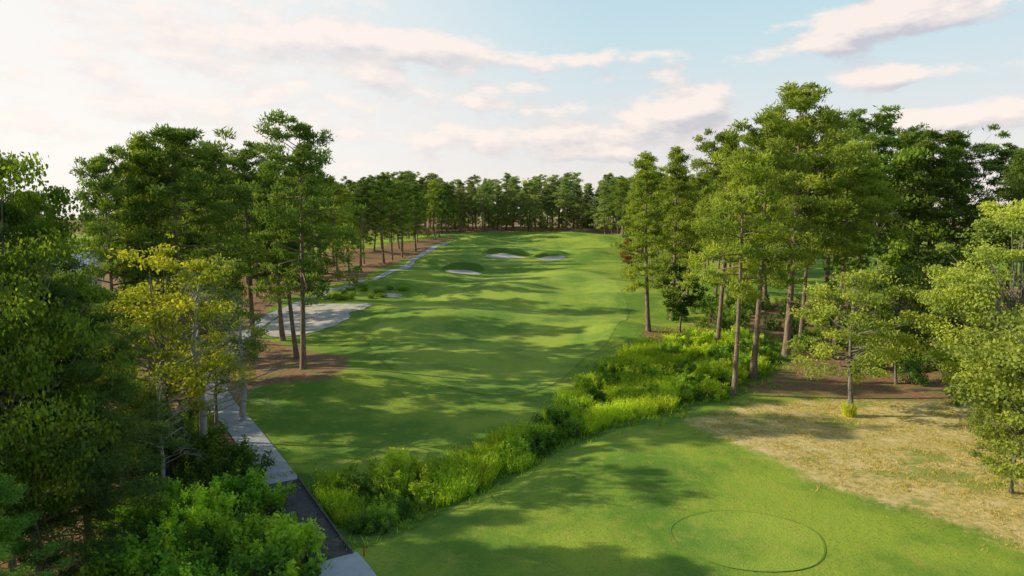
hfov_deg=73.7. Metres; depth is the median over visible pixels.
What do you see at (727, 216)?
pine tree
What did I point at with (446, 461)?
reed clump
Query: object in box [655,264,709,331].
broadleaf tree
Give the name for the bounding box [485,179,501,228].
pine tree
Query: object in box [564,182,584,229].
pine tree
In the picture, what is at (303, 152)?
pine tree
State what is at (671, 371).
shrub
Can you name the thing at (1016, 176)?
pine tree
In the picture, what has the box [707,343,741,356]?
shrub
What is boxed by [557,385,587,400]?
reed clump
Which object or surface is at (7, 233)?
pine tree
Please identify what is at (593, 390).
shrub
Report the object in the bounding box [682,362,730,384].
shrub
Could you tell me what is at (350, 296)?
shrub
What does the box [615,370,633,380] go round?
shrub
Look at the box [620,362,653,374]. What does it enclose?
shrub
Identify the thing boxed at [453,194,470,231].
pine tree
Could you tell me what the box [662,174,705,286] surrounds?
pine tree
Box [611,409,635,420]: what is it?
reed clump
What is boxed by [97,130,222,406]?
pine tree
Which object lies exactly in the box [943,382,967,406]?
shrub
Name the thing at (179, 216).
pine tree
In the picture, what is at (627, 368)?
reed clump
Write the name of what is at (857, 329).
shrub
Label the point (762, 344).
shrub
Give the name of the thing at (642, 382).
reed clump
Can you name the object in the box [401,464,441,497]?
shrub
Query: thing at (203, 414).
dead tree
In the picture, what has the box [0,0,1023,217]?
sky
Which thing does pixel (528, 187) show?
pine tree
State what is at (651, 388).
reed clump
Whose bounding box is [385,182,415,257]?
pine tree
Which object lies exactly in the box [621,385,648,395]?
reed clump
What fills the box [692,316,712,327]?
shrub
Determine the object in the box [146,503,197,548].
shrub
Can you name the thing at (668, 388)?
reed clump
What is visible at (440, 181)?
pine tree
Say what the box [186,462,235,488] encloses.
shrub
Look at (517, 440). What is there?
shrub
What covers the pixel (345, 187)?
pine tree
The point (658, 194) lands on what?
pine tree
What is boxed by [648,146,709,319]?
pine tree
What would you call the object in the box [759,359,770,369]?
reed clump
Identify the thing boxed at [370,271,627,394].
fairway
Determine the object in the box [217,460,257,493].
shrub
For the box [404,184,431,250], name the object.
pine tree
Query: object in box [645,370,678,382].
reed clump
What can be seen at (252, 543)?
shrub
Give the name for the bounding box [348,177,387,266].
pine tree
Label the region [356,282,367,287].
shrub
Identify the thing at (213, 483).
shrub
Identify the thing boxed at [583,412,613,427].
reed clump
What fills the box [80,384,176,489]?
broadleaf tree
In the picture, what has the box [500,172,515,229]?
pine tree
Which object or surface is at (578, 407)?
shrub
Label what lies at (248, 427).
cart path
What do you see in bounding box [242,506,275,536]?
shrub
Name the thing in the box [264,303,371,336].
sand bunker
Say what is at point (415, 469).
reed clump
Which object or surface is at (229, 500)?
shrub
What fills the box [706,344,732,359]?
shrub
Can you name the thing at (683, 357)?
reed clump
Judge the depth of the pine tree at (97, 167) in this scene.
51.27 m
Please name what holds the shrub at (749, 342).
on the ground at (612, 502)
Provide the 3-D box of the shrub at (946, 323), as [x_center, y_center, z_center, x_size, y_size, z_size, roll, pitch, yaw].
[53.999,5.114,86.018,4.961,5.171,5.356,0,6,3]
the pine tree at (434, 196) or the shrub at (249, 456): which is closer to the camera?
the shrub at (249, 456)
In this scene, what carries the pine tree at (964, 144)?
on the ground at (612, 502)
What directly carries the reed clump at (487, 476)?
on the ground at (612, 502)
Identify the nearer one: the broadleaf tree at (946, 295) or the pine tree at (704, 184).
the broadleaf tree at (946, 295)
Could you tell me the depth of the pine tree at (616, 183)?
274.73 m
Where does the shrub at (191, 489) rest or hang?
on the ground at (612, 502)
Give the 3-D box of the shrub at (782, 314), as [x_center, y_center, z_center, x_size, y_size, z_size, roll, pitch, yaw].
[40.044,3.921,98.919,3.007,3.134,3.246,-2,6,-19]
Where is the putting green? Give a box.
[514,246,608,253]
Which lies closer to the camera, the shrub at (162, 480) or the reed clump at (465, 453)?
the shrub at (162, 480)
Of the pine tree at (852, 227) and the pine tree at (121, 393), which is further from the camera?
the pine tree at (852, 227)
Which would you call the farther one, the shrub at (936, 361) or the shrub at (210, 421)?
the shrub at (936, 361)
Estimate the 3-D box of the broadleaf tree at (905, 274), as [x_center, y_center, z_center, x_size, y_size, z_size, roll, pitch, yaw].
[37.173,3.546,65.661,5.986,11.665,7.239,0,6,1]
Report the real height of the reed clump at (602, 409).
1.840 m
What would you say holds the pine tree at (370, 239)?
on the ground at (612, 502)
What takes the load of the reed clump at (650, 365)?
on the ground at (612, 502)
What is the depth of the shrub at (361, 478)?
40.38 m
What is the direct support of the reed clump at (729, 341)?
on the ground at (612, 502)
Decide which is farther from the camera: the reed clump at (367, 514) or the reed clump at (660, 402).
the reed clump at (660, 402)
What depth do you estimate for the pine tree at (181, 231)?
87.55 m
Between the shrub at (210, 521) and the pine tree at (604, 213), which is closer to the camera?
the shrub at (210, 521)
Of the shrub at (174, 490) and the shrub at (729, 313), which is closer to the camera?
the shrub at (174, 490)
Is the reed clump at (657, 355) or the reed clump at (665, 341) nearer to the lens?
the reed clump at (657, 355)
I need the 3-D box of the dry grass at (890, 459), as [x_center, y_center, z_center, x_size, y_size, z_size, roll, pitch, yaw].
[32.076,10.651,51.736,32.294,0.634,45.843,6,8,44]
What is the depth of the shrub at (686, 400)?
58.50 m
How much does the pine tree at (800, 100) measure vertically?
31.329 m
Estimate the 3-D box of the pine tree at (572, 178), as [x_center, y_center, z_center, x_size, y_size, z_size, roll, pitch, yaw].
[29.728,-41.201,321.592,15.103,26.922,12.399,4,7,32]
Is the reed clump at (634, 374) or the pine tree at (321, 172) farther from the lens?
the pine tree at (321, 172)
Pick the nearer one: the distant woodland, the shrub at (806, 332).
the shrub at (806, 332)
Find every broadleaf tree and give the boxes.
[0,150,152,572]
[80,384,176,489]
[87,243,256,470]
[164,253,270,432]
[619,238,643,266]
[620,206,637,250]
[624,205,647,252]
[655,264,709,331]
[783,264,951,416]
[816,134,953,317]
[859,265,941,383]
[894,237,987,363]
[907,197,1023,431]
[938,229,1002,291]
[944,296,1023,485]
[963,356,1023,493]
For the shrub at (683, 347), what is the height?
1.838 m
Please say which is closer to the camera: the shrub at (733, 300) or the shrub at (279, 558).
the shrub at (279, 558)
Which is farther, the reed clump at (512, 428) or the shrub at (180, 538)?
the reed clump at (512, 428)
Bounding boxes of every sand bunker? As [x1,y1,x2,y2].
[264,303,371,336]
[383,293,401,296]
[446,270,481,274]
[486,253,524,257]
[536,256,565,259]
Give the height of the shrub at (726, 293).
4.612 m
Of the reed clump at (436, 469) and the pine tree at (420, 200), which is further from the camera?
the pine tree at (420, 200)
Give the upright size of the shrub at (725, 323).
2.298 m
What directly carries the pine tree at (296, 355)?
on the ground at (612, 502)
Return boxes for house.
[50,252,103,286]
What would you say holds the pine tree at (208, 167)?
on the ground at (612, 502)
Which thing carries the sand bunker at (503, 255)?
on the ground at (612, 502)
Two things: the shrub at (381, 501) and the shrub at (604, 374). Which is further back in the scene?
the shrub at (604, 374)
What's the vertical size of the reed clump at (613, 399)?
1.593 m
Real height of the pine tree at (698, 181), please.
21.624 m
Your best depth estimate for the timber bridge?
36.59 m
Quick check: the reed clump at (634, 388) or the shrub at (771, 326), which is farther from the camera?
the shrub at (771, 326)
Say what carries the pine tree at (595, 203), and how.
on the ground at (612, 502)
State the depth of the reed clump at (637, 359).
71.30 m
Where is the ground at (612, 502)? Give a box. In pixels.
[0,218,1023,575]
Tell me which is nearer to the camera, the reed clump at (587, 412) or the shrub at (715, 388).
the reed clump at (587, 412)
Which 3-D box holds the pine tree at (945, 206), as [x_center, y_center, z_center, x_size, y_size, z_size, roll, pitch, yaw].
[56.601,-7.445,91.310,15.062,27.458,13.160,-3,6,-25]
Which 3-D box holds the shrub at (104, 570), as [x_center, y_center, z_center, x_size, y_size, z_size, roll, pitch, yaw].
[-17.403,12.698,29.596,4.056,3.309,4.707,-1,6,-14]
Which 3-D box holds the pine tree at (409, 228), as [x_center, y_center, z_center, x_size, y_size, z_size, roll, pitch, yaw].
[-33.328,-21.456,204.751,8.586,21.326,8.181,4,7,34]
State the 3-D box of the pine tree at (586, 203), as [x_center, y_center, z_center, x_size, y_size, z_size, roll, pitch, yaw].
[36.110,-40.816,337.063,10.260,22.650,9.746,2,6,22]
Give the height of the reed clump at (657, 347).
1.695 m
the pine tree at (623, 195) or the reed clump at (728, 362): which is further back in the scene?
the pine tree at (623, 195)
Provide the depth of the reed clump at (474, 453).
45.98 m
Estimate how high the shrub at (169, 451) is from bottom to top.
4.170 m
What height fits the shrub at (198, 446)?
3.372 m
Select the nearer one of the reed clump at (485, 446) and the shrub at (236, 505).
the shrub at (236, 505)
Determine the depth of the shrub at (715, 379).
62.97 m
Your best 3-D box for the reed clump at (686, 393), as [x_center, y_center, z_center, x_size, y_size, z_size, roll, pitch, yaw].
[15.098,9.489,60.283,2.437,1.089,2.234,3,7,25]
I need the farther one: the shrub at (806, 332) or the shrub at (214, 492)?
the shrub at (806, 332)
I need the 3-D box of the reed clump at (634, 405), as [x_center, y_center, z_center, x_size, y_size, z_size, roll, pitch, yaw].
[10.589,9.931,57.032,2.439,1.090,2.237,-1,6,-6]
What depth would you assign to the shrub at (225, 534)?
33.26 m
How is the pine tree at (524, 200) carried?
on the ground at (612, 502)
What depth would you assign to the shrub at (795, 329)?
88.71 m
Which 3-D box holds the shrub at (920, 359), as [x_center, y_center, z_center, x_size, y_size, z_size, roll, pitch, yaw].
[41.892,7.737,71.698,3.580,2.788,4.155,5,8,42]
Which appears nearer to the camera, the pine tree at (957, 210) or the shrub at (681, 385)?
the shrub at (681, 385)
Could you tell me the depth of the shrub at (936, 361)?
68.57 m
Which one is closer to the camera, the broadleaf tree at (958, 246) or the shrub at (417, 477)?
the shrub at (417, 477)
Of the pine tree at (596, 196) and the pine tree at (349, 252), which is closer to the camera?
the pine tree at (349, 252)
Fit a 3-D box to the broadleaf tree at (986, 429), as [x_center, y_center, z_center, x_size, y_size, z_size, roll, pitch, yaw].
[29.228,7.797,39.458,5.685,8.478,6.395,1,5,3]
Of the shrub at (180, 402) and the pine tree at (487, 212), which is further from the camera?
the pine tree at (487, 212)
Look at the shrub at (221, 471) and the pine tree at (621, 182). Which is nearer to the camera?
the shrub at (221, 471)
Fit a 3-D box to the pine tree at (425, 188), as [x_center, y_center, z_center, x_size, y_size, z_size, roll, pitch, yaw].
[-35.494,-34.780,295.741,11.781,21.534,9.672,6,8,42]
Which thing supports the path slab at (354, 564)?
on the ground at (612, 502)
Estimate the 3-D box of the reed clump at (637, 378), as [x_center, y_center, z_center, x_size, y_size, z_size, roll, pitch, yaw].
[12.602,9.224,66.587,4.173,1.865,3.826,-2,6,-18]
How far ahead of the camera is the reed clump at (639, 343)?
79.18 m
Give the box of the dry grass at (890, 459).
[682,396,1023,551]
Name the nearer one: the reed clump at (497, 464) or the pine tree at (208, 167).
the reed clump at (497, 464)
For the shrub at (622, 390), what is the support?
on the ground at (612, 502)
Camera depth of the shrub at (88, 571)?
30.28 m
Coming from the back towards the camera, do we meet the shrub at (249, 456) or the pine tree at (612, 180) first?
the pine tree at (612, 180)
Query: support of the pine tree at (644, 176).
on the ground at (612, 502)
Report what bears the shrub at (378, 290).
on the ground at (612, 502)
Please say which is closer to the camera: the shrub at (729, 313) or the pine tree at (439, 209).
the shrub at (729, 313)
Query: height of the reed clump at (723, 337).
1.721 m
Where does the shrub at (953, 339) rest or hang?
on the ground at (612, 502)
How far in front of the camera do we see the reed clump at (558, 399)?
58.42 m
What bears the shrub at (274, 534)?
on the ground at (612, 502)
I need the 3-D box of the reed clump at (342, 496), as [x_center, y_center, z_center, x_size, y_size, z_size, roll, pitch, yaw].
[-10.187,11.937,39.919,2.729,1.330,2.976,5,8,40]
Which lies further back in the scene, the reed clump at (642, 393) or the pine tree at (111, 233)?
the pine tree at (111, 233)
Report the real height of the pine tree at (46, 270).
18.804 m
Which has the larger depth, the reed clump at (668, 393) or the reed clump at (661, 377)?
the reed clump at (661, 377)
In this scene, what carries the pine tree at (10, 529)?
on the ground at (612, 502)
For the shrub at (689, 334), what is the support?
on the ground at (612, 502)
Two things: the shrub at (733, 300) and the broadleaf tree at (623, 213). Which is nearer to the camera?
the shrub at (733, 300)
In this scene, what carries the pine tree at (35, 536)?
on the ground at (612, 502)
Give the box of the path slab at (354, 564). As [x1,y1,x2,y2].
[318,552,375,575]
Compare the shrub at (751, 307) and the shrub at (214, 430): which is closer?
the shrub at (214, 430)
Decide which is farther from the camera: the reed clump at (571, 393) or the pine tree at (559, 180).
the pine tree at (559, 180)
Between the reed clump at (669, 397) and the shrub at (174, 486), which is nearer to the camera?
the shrub at (174, 486)
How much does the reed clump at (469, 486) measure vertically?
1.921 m
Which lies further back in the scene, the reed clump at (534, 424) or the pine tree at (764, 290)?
the pine tree at (764, 290)
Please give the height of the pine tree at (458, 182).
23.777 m
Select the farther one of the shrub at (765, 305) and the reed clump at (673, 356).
the shrub at (765, 305)
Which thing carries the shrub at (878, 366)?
on the ground at (612, 502)
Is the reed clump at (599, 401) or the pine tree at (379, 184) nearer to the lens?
the reed clump at (599, 401)
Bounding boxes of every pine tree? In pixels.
[0,156,89,536]
[0,189,88,276]
[0,261,175,575]
[0,466,76,575]
[1,271,189,544]
[4,190,58,277]
[42,143,159,404]
[81,161,131,286]
[93,198,124,311]
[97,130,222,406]
[116,122,274,405]
[116,138,204,347]
[156,137,259,383]
[166,194,193,338]
[183,164,273,285]
[186,140,317,358]
[211,185,247,326]
[235,159,316,340]
[241,108,368,369]
[243,154,314,303]
[244,185,267,296]
[248,176,328,358]
[295,178,331,285]
[299,182,332,289]
[316,169,330,252]
[321,178,343,265]
[326,181,359,280]
[333,176,346,213]
[338,185,351,252]
[338,190,365,274]
[342,178,355,246]
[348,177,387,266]
[348,194,378,263]
[352,192,374,256]
[358,172,397,263]
[366,189,388,251]
[372,181,408,259]
[372,212,388,248]
[385,172,398,180]
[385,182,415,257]
[386,181,414,238]
[388,186,406,248]
[391,173,412,183]
[398,170,415,182]
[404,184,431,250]
[405,192,428,242]
[406,181,427,239]
[416,171,438,230]
[418,177,426,226]
[421,186,432,231]
[421,190,431,232]
[423,179,443,238]
[426,189,445,234]
[427,192,450,237]
[428,178,454,232]
[439,182,462,233]
[439,188,454,231]
[441,191,457,233]
[446,179,463,229]
[451,179,471,229]
[452,188,472,232]
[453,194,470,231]
[459,174,484,229]
[464,186,476,228]
[465,190,479,228]
[470,182,501,231]
[477,178,494,230]
[480,186,497,227]
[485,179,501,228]
[490,184,510,229]
[490,194,508,231]
[498,175,531,230]
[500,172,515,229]
[508,192,530,231]
[516,180,540,230]
[521,183,533,230]
[522,176,543,228]
[528,195,546,231]
[531,174,551,228]
[538,174,567,229]
[540,183,555,228]
[541,195,557,231]
[546,177,570,227]
[548,171,582,227]
[552,176,579,230]
[562,172,588,228]
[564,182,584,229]
[574,183,593,227]
[582,183,594,228]
[584,197,600,232]
[589,182,618,233]
[591,181,605,228]
[592,189,605,231]
[593,173,613,229]
[600,180,615,232]
[602,175,630,234]
[603,177,621,233]
[609,150,687,331]
[610,186,631,233]
[612,179,631,233]
[624,181,655,249]
[628,178,669,263]
[636,166,670,281]
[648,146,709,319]
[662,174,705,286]
[665,174,719,294]
[676,127,762,345]
[678,150,788,395]
[688,110,835,378]
[693,168,718,269]
[699,166,727,287]
[706,203,728,293]
[707,176,752,301]
[709,80,877,356]
[709,114,791,301]
[770,115,865,298]
[780,136,871,339]
[810,139,918,345]
[817,104,909,309]
[861,122,947,278]
[888,128,998,331]
[907,124,1011,249]
[933,177,975,248]
[938,142,1021,312]
[975,148,1023,331]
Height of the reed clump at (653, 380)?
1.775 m
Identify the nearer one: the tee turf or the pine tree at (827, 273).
the tee turf
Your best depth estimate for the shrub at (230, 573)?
28.57 m
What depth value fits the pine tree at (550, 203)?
307.31 m
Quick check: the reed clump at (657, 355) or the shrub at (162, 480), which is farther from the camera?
the reed clump at (657, 355)
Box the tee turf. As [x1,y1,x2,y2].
[671,511,823,571]
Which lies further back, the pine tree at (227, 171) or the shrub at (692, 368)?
the pine tree at (227, 171)
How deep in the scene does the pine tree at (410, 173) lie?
315.32 m
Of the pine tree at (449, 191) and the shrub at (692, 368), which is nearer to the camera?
the shrub at (692, 368)
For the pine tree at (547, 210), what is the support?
on the ground at (612, 502)
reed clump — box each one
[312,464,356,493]
[312,477,359,507]
[325,490,366,515]
[326,502,364,525]
[347,504,376,525]
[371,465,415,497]
[407,459,435,477]
[413,473,465,508]
[416,456,462,480]
[428,454,458,470]
[430,464,480,498]
[440,442,500,474]
[444,454,474,475]
[454,454,500,488]
[456,446,491,463]
[472,437,503,456]
[485,426,516,448]
[486,457,503,471]
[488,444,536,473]
[497,418,538,437]
[513,420,553,447]
[530,419,553,432]
[542,407,564,420]
[548,423,566,437]
[551,388,594,410]
[551,401,581,419]
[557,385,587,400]
[566,413,601,435]
[575,406,609,422]
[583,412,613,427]
[585,374,602,388]
[589,397,603,405]
[589,400,628,420]
[597,356,625,368]
[597,389,613,403]
[600,381,623,392]
[603,386,625,396]
[604,362,637,374]
[604,401,636,415]
[605,391,639,404]
[606,352,632,365]
[606,372,633,385]
[611,393,640,407]
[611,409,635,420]
[614,351,640,360]
[615,368,644,381]
[616,341,649,356]
[617,392,650,406]
[621,353,649,365]
[621,382,646,392]
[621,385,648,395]
[624,371,653,384]
[625,398,650,411]
[629,400,657,416]
[630,340,650,349]
[631,335,662,345]
[631,376,663,386]
[634,347,653,355]
[634,361,667,375]
[634,389,677,411]
[635,360,661,369]
[639,387,664,398]
[640,382,666,389]
[641,349,671,360]
[641,372,677,384]
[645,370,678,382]
[646,380,681,394]
[647,342,670,353]
[649,354,676,371]
[651,391,680,405]
[652,389,678,397]
[654,371,684,384]
[655,375,686,388]
[658,352,680,362]
[659,338,679,345]
[661,333,681,341]
[672,353,690,362]
[672,387,694,400]
[686,343,711,354]
[691,355,715,363]
[693,358,717,371]
[703,335,732,346]
[710,332,730,340]
[713,361,747,378]
[719,358,749,369]
[721,336,741,349]
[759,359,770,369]
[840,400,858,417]
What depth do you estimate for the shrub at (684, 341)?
80.34 m
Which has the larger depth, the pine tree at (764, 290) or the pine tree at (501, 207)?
the pine tree at (501, 207)
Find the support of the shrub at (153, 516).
on the ground at (612, 502)
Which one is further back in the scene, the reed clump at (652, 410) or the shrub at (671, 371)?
the shrub at (671, 371)
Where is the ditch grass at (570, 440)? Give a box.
[88,325,799,572]
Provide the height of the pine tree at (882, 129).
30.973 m
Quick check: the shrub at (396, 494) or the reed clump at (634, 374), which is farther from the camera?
the reed clump at (634, 374)
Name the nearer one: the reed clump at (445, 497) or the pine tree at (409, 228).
the reed clump at (445, 497)
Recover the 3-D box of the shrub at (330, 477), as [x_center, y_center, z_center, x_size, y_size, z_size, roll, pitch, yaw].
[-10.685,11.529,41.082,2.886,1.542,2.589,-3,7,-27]
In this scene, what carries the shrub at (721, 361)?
on the ground at (612, 502)
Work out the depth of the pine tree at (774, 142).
64.44 m
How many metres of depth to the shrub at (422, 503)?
39.56 m
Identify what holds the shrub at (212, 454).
on the ground at (612, 502)
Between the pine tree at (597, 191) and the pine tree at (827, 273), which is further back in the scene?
the pine tree at (597, 191)
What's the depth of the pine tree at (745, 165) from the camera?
60.20 m
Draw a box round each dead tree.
[129,275,288,456]
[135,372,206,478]
[192,304,289,420]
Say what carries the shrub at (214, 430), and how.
on the ground at (612, 502)
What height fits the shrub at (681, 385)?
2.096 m
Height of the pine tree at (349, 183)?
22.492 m
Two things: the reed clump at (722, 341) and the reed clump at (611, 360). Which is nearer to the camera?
the reed clump at (611, 360)
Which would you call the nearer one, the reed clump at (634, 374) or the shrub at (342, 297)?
the reed clump at (634, 374)
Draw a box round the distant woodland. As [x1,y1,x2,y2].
[113,178,925,228]
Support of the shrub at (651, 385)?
on the ground at (612, 502)
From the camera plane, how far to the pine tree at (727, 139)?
78.32 m
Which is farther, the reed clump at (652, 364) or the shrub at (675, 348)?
the shrub at (675, 348)
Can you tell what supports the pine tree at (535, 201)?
on the ground at (612, 502)
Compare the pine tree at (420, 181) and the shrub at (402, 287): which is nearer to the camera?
the shrub at (402, 287)
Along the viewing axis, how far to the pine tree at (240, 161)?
75.50 m
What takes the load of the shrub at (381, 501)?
on the ground at (612, 502)
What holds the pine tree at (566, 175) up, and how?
on the ground at (612, 502)
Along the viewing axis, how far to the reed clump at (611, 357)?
72.31 m
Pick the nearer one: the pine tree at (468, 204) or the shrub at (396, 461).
the shrub at (396, 461)
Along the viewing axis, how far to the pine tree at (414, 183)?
247.68 m
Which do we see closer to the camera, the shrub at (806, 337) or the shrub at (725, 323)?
the shrub at (806, 337)
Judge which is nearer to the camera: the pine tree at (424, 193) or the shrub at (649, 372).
the shrub at (649, 372)
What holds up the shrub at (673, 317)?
on the ground at (612, 502)
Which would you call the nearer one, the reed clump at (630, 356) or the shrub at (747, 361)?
the shrub at (747, 361)
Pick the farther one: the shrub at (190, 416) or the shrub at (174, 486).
the shrub at (190, 416)
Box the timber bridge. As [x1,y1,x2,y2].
[266,476,352,562]
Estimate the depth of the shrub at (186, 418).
49.19 m
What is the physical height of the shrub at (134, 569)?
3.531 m
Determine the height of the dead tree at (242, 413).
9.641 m
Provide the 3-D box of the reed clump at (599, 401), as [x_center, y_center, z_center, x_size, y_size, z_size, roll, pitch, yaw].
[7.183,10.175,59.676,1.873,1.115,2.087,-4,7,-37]
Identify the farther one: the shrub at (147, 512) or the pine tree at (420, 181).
the pine tree at (420, 181)
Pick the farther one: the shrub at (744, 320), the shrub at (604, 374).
the shrub at (744, 320)
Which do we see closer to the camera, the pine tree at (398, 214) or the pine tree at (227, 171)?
the pine tree at (227, 171)
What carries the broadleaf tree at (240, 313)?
on the ground at (612, 502)
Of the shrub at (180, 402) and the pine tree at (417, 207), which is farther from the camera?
the pine tree at (417, 207)
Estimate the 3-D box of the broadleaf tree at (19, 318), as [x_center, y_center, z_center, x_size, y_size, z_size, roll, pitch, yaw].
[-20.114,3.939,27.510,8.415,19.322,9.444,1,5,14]
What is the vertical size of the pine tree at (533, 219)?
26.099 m
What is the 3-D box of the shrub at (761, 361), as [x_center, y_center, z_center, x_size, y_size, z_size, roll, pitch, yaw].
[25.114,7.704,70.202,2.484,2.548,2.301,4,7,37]
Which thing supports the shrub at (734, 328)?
on the ground at (612, 502)
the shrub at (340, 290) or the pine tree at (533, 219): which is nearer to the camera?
the shrub at (340, 290)
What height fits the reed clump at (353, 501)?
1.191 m
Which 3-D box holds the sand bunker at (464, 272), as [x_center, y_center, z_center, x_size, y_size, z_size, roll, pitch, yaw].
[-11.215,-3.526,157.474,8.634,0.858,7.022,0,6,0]
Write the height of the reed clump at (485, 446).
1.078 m
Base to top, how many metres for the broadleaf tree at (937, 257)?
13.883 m
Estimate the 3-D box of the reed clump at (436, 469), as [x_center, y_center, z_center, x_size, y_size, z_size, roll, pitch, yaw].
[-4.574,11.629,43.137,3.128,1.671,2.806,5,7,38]
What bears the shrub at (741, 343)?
on the ground at (612, 502)
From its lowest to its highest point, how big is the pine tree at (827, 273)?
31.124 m
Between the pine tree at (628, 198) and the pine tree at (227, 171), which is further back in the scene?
the pine tree at (628, 198)
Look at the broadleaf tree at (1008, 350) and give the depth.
37.49 m
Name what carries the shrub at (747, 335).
on the ground at (612, 502)
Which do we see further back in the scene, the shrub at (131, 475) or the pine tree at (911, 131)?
the pine tree at (911, 131)
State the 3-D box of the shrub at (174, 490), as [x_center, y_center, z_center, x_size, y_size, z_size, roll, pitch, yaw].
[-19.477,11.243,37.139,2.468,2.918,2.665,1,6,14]
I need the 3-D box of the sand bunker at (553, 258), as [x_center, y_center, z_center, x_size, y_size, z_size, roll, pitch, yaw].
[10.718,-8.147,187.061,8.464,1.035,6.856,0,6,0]
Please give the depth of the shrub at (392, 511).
36.77 m
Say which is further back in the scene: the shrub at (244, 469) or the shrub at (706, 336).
the shrub at (706, 336)
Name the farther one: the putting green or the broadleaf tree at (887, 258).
the putting green
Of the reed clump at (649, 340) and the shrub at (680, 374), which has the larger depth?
the reed clump at (649, 340)
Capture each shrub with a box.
[72,533,164,575]
[76,529,145,575]
[93,500,145,540]
[98,422,179,477]
[108,518,152,546]
[110,445,155,484]
[114,524,188,575]
[123,525,212,575]
[125,472,185,518]
[133,474,165,505]
[133,507,157,533]
[137,416,198,458]
[137,550,211,575]
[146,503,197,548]
[148,493,192,528]
[150,432,230,482]
[151,542,196,568]
[152,492,181,519]
[158,477,183,496]
[161,548,230,575]
[167,485,241,536]
[170,398,197,419]
[171,416,223,465]
[172,452,204,483]
[174,398,210,425]
[174,517,225,559]
[175,409,198,431]
[176,480,230,512]
[179,464,201,489]
[179,485,206,510]
[179,562,223,575]
[181,435,249,485]
[184,477,209,497]
[185,411,231,447]
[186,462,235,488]
[186,505,241,546]
[190,511,269,560]
[193,474,242,512]
[199,540,232,565]
[200,562,219,575]
[216,546,249,574]
[217,434,274,478]
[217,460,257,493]
[218,492,247,518]
[220,466,287,512]
[223,544,265,575]
[223,568,248,575]
[225,506,266,547]
[226,539,321,575]
[228,513,321,575]
[235,469,296,517]
[236,464,251,476]
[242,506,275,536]
[242,538,264,554]
[248,513,327,563]
[250,507,294,546]
[250,511,310,546]
[323,294,331,299]
[334,288,346,292]
[334,294,347,300]
[335,464,369,498]
[345,286,355,290]
[345,513,363,533]
[347,293,354,299]
[352,511,388,535]
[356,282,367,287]
[365,445,420,492]
[366,500,399,528]
[367,476,389,500]
[369,494,386,514]
[373,288,384,292]
[375,293,386,297]
[383,489,410,508]
[385,491,415,520]
[397,285,408,290]
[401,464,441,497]
[408,468,425,481]
[413,487,435,509]
[499,433,533,459]
[519,426,552,457]
[531,405,569,432]
[546,427,563,447]
[559,414,587,437]
[560,399,588,410]
[564,403,582,413]
[573,371,607,392]
[580,382,602,401]
[589,391,611,402]
[596,368,622,385]
[599,358,624,374]
[613,382,639,398]
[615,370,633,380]
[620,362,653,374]
[634,367,667,381]
[639,382,659,392]
[657,362,686,375]
[659,337,682,354]
[666,309,689,320]
[668,357,698,374]
[669,375,690,392]
[672,363,689,376]
[676,337,693,346]
[678,327,721,345]
[678,344,694,356]
[678,395,692,403]
[681,346,697,362]
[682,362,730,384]
[683,384,700,393]
[684,370,708,390]
[685,327,698,335]
[685,331,700,341]
[687,336,707,348]
[689,374,731,400]
[690,292,732,316]
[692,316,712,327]
[692,389,702,401]
[701,374,720,384]
[703,296,731,319]
[704,358,726,366]
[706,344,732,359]
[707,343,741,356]
[710,373,725,385]
[711,316,733,330]
[713,299,752,327]
[717,364,747,384]
[720,353,733,360]
[721,325,749,340]
[724,283,769,307]
[726,337,751,352]
[729,297,748,306]
[731,346,750,356]
[733,352,757,376]
[734,331,749,342]
[740,314,750,325]
[740,338,752,345]
[741,301,756,314]
[744,351,765,374]
[746,333,764,342]
[748,345,773,356]
[749,339,770,347]
[761,298,777,311]
[762,314,783,330]
[762,350,778,362]
[773,293,801,310]
[777,305,799,321]
[783,317,809,335]
[791,326,823,346]
[791,334,820,353]
[810,304,846,326]
[813,323,832,335]
[830,327,865,349]
[854,349,890,369]
[860,318,876,335]
[892,352,931,371]
[897,356,933,386]
[925,339,974,374]
[926,315,963,343]
[935,328,978,355]
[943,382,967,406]
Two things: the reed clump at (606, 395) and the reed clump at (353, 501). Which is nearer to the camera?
the reed clump at (353, 501)
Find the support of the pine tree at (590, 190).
on the ground at (612, 502)
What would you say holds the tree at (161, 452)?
on the ground at (612, 502)
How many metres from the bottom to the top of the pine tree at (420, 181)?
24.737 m
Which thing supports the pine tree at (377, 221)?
on the ground at (612, 502)
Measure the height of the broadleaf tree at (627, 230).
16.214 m
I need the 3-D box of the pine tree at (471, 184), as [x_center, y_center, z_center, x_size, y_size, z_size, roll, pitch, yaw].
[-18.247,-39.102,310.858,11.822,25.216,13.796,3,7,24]
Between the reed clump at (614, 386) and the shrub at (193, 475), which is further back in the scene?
the reed clump at (614, 386)
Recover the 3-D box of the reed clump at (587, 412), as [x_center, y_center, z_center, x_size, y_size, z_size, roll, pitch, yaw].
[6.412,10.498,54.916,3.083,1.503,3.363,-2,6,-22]
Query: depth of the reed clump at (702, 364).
70.48 m
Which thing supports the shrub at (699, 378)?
on the ground at (612, 502)
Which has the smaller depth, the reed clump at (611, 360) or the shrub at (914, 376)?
the shrub at (914, 376)
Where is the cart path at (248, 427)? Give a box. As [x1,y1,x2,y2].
[204,242,449,483]
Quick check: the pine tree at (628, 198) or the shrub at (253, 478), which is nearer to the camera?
the shrub at (253, 478)
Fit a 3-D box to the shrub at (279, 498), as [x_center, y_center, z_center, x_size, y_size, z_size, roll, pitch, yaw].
[-13.378,11.571,37.313,2.737,3.108,2.956,0,6,-2]
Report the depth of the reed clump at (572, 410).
55.42 m

